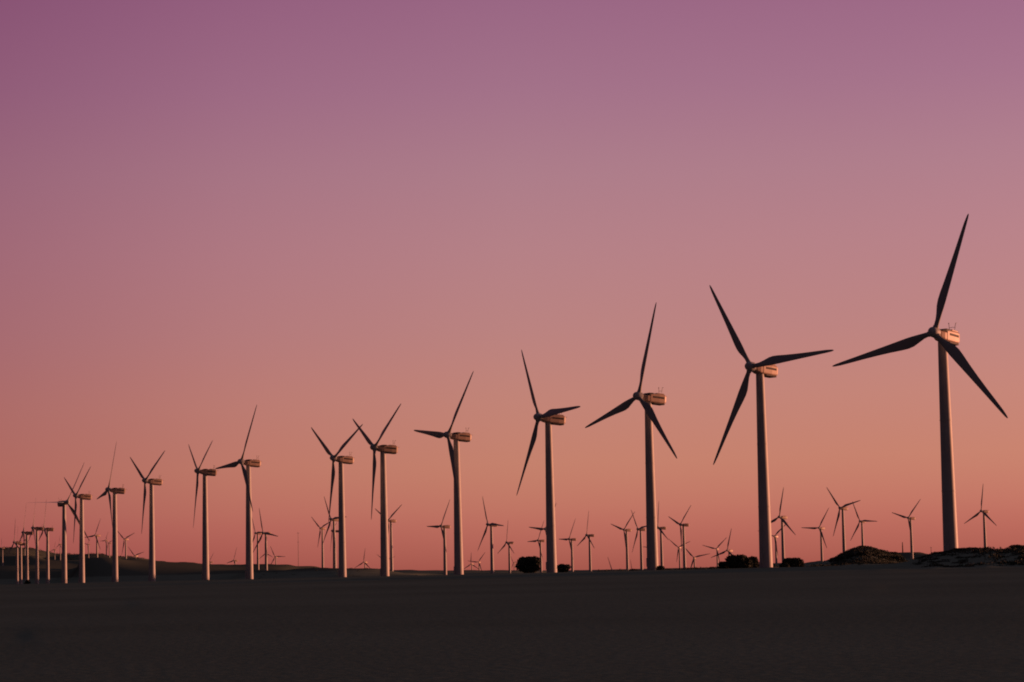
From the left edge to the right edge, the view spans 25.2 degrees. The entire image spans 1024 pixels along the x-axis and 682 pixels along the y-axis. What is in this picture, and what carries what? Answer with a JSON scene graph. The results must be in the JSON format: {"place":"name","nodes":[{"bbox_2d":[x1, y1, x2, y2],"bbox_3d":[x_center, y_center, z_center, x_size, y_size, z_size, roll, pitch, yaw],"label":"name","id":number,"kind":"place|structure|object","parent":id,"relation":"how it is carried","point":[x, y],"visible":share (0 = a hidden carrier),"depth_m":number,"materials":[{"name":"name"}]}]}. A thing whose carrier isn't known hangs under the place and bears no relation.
{"place":"outdoors","nodes":[
{"label":"outdoors","id":0,"kind":"place"},
{"bbox_2d":[0,547,1023,681],"bbox_3d":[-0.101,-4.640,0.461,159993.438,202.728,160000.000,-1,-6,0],"label":"ground","id":1,"kind":"structure","parent":0,"point":[907,621],"depth_m":59.60,"materials":[{"name":"black soil"}]},
{"bbox_2d":[6,532,21,583],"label":"wind turbine","id":2,"kind":"object","parent":1,"relation":"on","point":[17,572],"visible":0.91,"depth_m":2235.01,"materials":[{"name":"grey paint"}]},
{"bbox_2d":[15,540,25,583],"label":"wind turbine","id":3,"kind":"object","parent":1,"relation":"on","point":[22,544],"visible":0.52,"depth_m":2341.53,"materials":[{"name":"grey paint"}]},
{"bbox_2d":[18,511,32,580],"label":"wind turbine","id":4,"kind":"object","parent":1,"relation":"on","point":[27,533],"visible":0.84,"depth_m":1822.60,"materials":[{"name":"grey paint"}]},
{"bbox_2d":[28,501,43,583],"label":"wind turbine","id":5,"kind":"object","parent":1,"relation":"on","point":[37,558],"visible":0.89,"depth_m":1728.32,"materials":[{"name":"grey paint"}]},
{"bbox_2d":[38,508,54,583],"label":"wind turbine","id":6,"kind":"object","parent":1,"relation":"on","point":[46,531],"visible":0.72,"depth_m":1783.66,"materials":[{"name":"grey paint"}]},
{"bbox_2d":[30,464,88,582],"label":"wind turbine","id":7,"kind":"object","parent":1,"relation":"on","point":[62,504],"visible":0.93,"depth_m":1165.46,"materials":[{"name":"grey paint"}]},
{"bbox_2d":[64,468,92,582],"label":"wind turbine","id":8,"kind":"object","parent":1,"relation":"on","point":[82,497],"visible":0.97,"depth_m":1118.64,"materials":[{"name":"grey paint"}]},
{"bbox_2d":[84,521,100,557],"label":"wind turbine","id":9,"kind":"object","parent":1,"relation":"on","point":[96,536],"visible":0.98,"depth_m":2964.34,"materials":[{"name":"grey paint"}]},
{"bbox_2d":[97,441,125,581],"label":"wind turbine","id":10,"kind":"object","parent":1,"relation":"on","point":[115,492],"visible":0.92,"depth_m":1057.88,"materials":[{"name":"grey paint"}]},
{"bbox_2d":[118,532,133,558],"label":"wind turbine","id":11,"kind":"object","parent":1,"relation":"on","point":[125,539],"visible":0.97,"depth_m":3360.23,"materials":[{"name":"grey paint"}]},
{"bbox_2d":[130,451,164,580],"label":"wind turbine","id":12,"kind":"object","parent":1,"relation":"on","point":[152,483],"visible":0.95,"depth_m":1001.16,"materials":[{"name":"grey paint"}]},
{"bbox_2d":[188,440,216,579],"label":"wind turbine","id":13,"kind":"object","parent":1,"relation":"on","point":[205,537],"visible":0.94,"depth_m":937.78,"materials":[{"name":"grey paint"}]},
{"bbox_2d":[215,405,261,578],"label":"wind turbine","id":14,"kind":"object","parent":1,"relation":"on","point":[249,463],"visible":0.94,"depth_m":867.90,"materials":[{"name":"grey paint"}]},
{"bbox_2d":[252,519,261,569],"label":"wind turbine","id":15,"kind":"object","parent":1,"relation":"on","point":[259,533],"visible":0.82,"depth_m":2632.79,"materials":[{"name":"grey paint"}]},
{"bbox_2d":[253,509,277,569],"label":"wind turbine","id":16,"kind":"object","parent":1,"relation":"on","point":[266,560],"visible":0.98,"depth_m":1986.77,"materials":[{"name":"grey paint"}]},
{"bbox_2d":[270,546,284,563],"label":"wind turbine","id":17,"kind":"object","parent":1,"relation":"on","point":[275,557],"visible":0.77,"depth_m":4307.04,"materials":[{"name":"grey paint"}]},
{"bbox_2d":[312,518,327,567],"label":"wind turbine","id":18,"kind":"object","parent":1,"relation":"on","point":[320,528],"visible":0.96,"depth_m":2722.08,"materials":[{"name":"grey paint"}]},
{"bbox_2d":[323,497,338,567],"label":"wind turbine","id":19,"kind":"object","parent":1,"relation":"on","point":[334,519],"visible":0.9,"depth_m":1913.16,"materials":[{"name":"grey paint"}]},
{"bbox_2d":[330,524,338,567],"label":"wind turbine","id":20,"kind":"object","parent":1,"relation":"on","point":[335,539],"visible":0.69,"depth_m":2509.84,"materials":[{"name":"grey paint"}]},
{"bbox_2d":[311,424,362,576],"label":"wind turbine","id":21,"kind":"object","parent":1,"relation":"on","point":[342,461],"visible":0.96,"depth_m":827.22,"materials":[{"name":"grey paint"}]},
{"bbox_2d":[355,552,369,567],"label":"wind turbine","id":22,"kind":"object","parent":1,"relation":"on","point":[365,562],"visible":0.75,"depth_m":3833.34,"materials":[{"name":"grey paint"}]},
{"bbox_2d":[353,404,400,575],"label":"wind turbine","id":23,"kind":"object","parent":1,"relation":"on","point":[383,450],"visible":0.98,"depth_m":737.26,"materials":[{"name":"grey paint"}]},
{"bbox_2d":[376,506,400,570],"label":"wind turbine","id":24,"kind":"object","parent":1,"relation":"on","point":[391,547],"visible":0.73,"depth_m":1919.34,"materials":[{"name":"grey paint"}]},
{"bbox_2d":[427,500,450,574],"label":"wind turbine","id":25,"kind":"object","parent":1,"relation":"on","point":[443,530],"visible":0.98,"depth_m":1743.97,"materials":[{"name":"grey paint"}]},
{"bbox_2d":[414,371,473,574],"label":"wind turbine","id":26,"kind":"object","parent":1,"relation":"on","point":[456,438],"visible":0.95,"depth_m":706.60,"materials":[{"name":"grey paint"}]},
{"bbox_2d":[478,496,503,573],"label":"wind turbine","id":27,"kind":"object","parent":1,"relation":"on","point":[491,525],"visible":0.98,"depth_m":1685.20,"materials":[{"name":"grey paint"}]},
{"bbox_2d":[498,525,513,572],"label":"wind turbine","id":28,"kind":"object","parent":1,"relation":"on","point":[509,558],"visible":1,"depth_m":2391.91,"materials":[{"name":"grey paint"}]},
{"bbox_2d":[0,545,1023,579],"bbox_3d":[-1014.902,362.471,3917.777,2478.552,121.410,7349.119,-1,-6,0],"label":"heath","id":29,"kind":"object","parent":1,"relation":"on","point":[876,560],"visible":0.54,"depth_m":329.02,"materials":[{"name":"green plant"}]},
{"bbox_2d":[515,556,540,572],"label":"shrub","id":30,"kind":"object","parent":1,"relation":"on","point":[529,564],"visible":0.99,"depth_m":595.87,"materials":[{"name":"green plant"}]},
{"bbox_2d":[527,522,544,572],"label":"wind turbine","id":31,"kind":"object","parent":1,"relation":"on","point":[540,547],"visible":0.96,"depth_m":2383.99,"materials":[{"name":"grey paint"}]},
{"bbox_2d":[529,504,555,532],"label":"wind turbine","id":32,"kind":"object","parent":1,"relation":"on","point":[537,528],"visible":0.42,"depth_m":1713.71,"materials":[{"name":"grey paint"}]},
{"bbox_2d":[516,349,579,572],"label":"wind turbine","id":33,"kind":"object","parent":1,"relation":"on","point":[549,418],"visible":0.98,"depth_m":619.84,"materials":[{"name":"grey paint"}]},
{"bbox_2d":[557,564,570,571],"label":"shrub","id":34,"kind":"object","parent":1,"relation":"on","point":[563,567],"visible":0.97,"depth_m":596.06,"materials":[{"name":"green plant"}]},
{"bbox_2d":[560,518,576,571],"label":"wind turbine","id":35,"kind":"object","parent":1,"relation":"on","point":[571,547],"visible":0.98,"depth_m":2261.84,"materials":[{"name":"grey paint"}]},
{"bbox_2d":[577,512,594,571],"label":"wind turbine","id":36,"kind":"object","parent":1,"relation":"on","point":[590,543],"visible":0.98,"depth_m":2179.92,"materials":[{"name":"grey paint"}]},
{"bbox_2d":[611,513,633,569],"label":"wind turbine","id":37,"kind":"object","parent":1,"relation":"on","point":[626,546],"visible":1,"depth_m":2147.12,"materials":[{"name":"grey paint"}]},
{"bbox_2d":[585,304,676,569],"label":"wind turbine","id":38,"kind":"object","parent":1,"relation":"on","point":[647,401],"visible":0.93,"depth_m":562.60,"materials":[{"name":"grey paint"}]},
{"bbox_2d":[631,510,645,569],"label":"wind turbine","id":39,"kind":"object","parent":1,"relation":"on","point":[641,528],"visible":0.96,"depth_m":2102.80,"materials":[{"name":"grey paint"}]},
{"bbox_2d":[656,566,664,569],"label":"shrub","id":40,"kind":"object","parent":1,"relation":"on","point":[660,567],"visible":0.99,"depth_m":555.52,"materials":[{"name":"green plant"}]},
{"bbox_2d":[657,503,667,565],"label":"wind turbine","id":41,"kind":"object","parent":1,"relation":"on","point":[661,545],"visible":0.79,"depth_m":1988.26,"materials":[{"name":"grey paint"}]},
{"bbox_2d":[668,506,690,567],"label":"wind turbine","id":42,"kind":"object","parent":1,"relation":"on","point":[682,530],"visible":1,"depth_m":1906.55,"materials":[{"name":"grey paint"}]},
{"bbox_2d":[669,539,689,567],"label":"wind turbine","id":43,"kind":"object","parent":1,"relation":"on","point":[679,547],"visible":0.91,"depth_m":3550.26,"materials":[{"name":"grey paint"}]},
{"bbox_2d":[685,548,706,567],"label":"wind turbine","id":44,"kind":"object","parent":1,"relation":"on","point":[694,558],"visible":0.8,"depth_m":3133.29,"materials":[{"name":"grey paint"}]},
{"bbox_2d":[703,537,726,566],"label":"wind turbine","id":45,"kind":"object","parent":1,"relation":"on","point":[717,548],"visible":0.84,"depth_m":3397.23,"materials":[{"name":"grey paint"}]},
{"bbox_2d":[711,528,732,557],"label":"wind turbine","id":46,"kind":"object","parent":1,"relation":"on","point":[729,552],"visible":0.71,"depth_m":2386.14,"materials":[{"name":"grey paint"}]},
{"bbox_2d":[718,561,728,568],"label":"shrub","id":47,"kind":"object","parent":1,"relation":"on","point":[722,564],"visible":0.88,"depth_m":514.29,"materials":[{"name":"green plant"}]},
{"bbox_2d":[725,554,753,567],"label":"shrub","id":48,"kind":"object","parent":1,"relation":"on","point":[739,561],"visible":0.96,"depth_m":508.62,"materials":[{"name":"green plant"}]},
{"bbox_2d":[749,556,758,567],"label":"shrub","id":49,"kind":"object","parent":1,"relation":"on","point":[755,560],"visible":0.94,"depth_m":512.00,"materials":[{"name":"green plant"}]},
{"bbox_2d":[709,285,833,567],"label":"wind turbine","id":50,"kind":"object","parent":1,"relation":"on","point":[766,368],"visible":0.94,"depth_m":499.87,"materials":[{"name":"grey paint"}]},
{"bbox_2d":[759,554,762,563],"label":"tower door","id":51,"kind":"structure","parent":50,"relation":"in","point":[760,555],"depth_m":497.30,"materials":[{"name":"grey paint"}]},
{"bbox_2d":[772,522,787,562],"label":"wind turbine","id":52,"kind":"object","parent":1,"relation":"on","point":[776,552],"visible":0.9,"depth_m":2666.44,"materials":[{"name":"grey paint"}]},
{"bbox_2d":[771,487,794,562],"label":"wind turbine","id":53,"kind":"object","parent":1,"relation":"on","point":[782,518],"visible":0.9,"depth_m":1798.62,"materials":[{"name":"grey paint"}]},
{"bbox_2d":[779,563,789,566],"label":"shrub","id":54,"kind":"object","parent":1,"relation":"on","point":[784,565],"visible":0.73,"depth_m":523.38,"materials":[{"name":"green plant"}]},
{"bbox_2d":[781,557,804,566],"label":"shrub","id":55,"kind":"object","parent":1,"relation":"on","point":[795,562],"visible":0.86,"depth_m":531.86,"materials":[{"name":"green plant"}]},
{"bbox_2d":[801,508,828,560],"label":"wind turbine","id":56,"kind":"object","parent":1,"relation":"on","point":[821,537],"visible":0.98,"depth_m":2289.45,"materials":[{"name":"grey paint"}]},
{"bbox_2d":[827,488,860,551],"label":"wind turbine","id":57,"kind":"object","parent":1,"relation":"on","point":[843,507],"visible":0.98,"depth_m":1807.21,"materials":[{"name":"grey paint"}]},
{"bbox_2d":[850,501,876,545],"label":"wind turbine","id":58,"kind":"object","parent":1,"relation":"on","point":[862,536],"visible":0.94,"depth_m":2330.40,"materials":[{"name":"grey paint"}]},
{"bbox_2d":[882,555,891,560],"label":"shrub","id":59,"kind":"object","parent":1,"relation":"on","point":[887,556],"visible":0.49,"depth_m":1030.43,"materials":[{"name":"green plant"}]},
{"bbox_2d":[891,556,903,560],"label":"shrub","id":60,"kind":"object","parent":1,"relation":"on","point":[899,558],"visible":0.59,"depth_m":1049.13,"materials":[{"name":"green plant"}]},
{"bbox_2d":[892,500,919,558],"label":"wind turbine","id":61,"kind":"object","parent":1,"relation":"on","point":[911,537],"visible":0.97,"depth_m":2098.32,"materials":[{"name":"grey paint"}]},
{"bbox_2d":[833,214,1007,550],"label":"wind turbine","id":62,"kind":"object","parent":1,"relation":"on","point":[948,340],"visible":0.9,"depth_m":437.38,"materials":[{"name":"grey paint"}]},
{"bbox_2d":[944,544,948,550],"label":"tower door","id":63,"kind":"structure","parent":62,"relation":"in","point":[946,546],"depth_m":435.02,"materials":[{"name":"grey paint"}]},
{"bbox_2d":[964,488,996,546],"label":"wind turbine","id":64,"kind":"object","parent":1,"relation":"on","point":[984,512],"visible":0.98,"depth_m":1942.05,"materials":[{"name":"grey paint"}]},
{"bbox_2d":[1008,544,1022,548],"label":"shrub","id":65,"kind":"object","parent":1,"relation":"on","point":[1016,545],"visible":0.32,"depth_m":328.50,"materials":[{"name":"green plant"}]},
{"bbox_2d":[0,0,1023,569],"label":"sky","id":66,"kind":"structure","parent":0,"point":[323,216],"materials":[{"name":"pink"}]}
]}

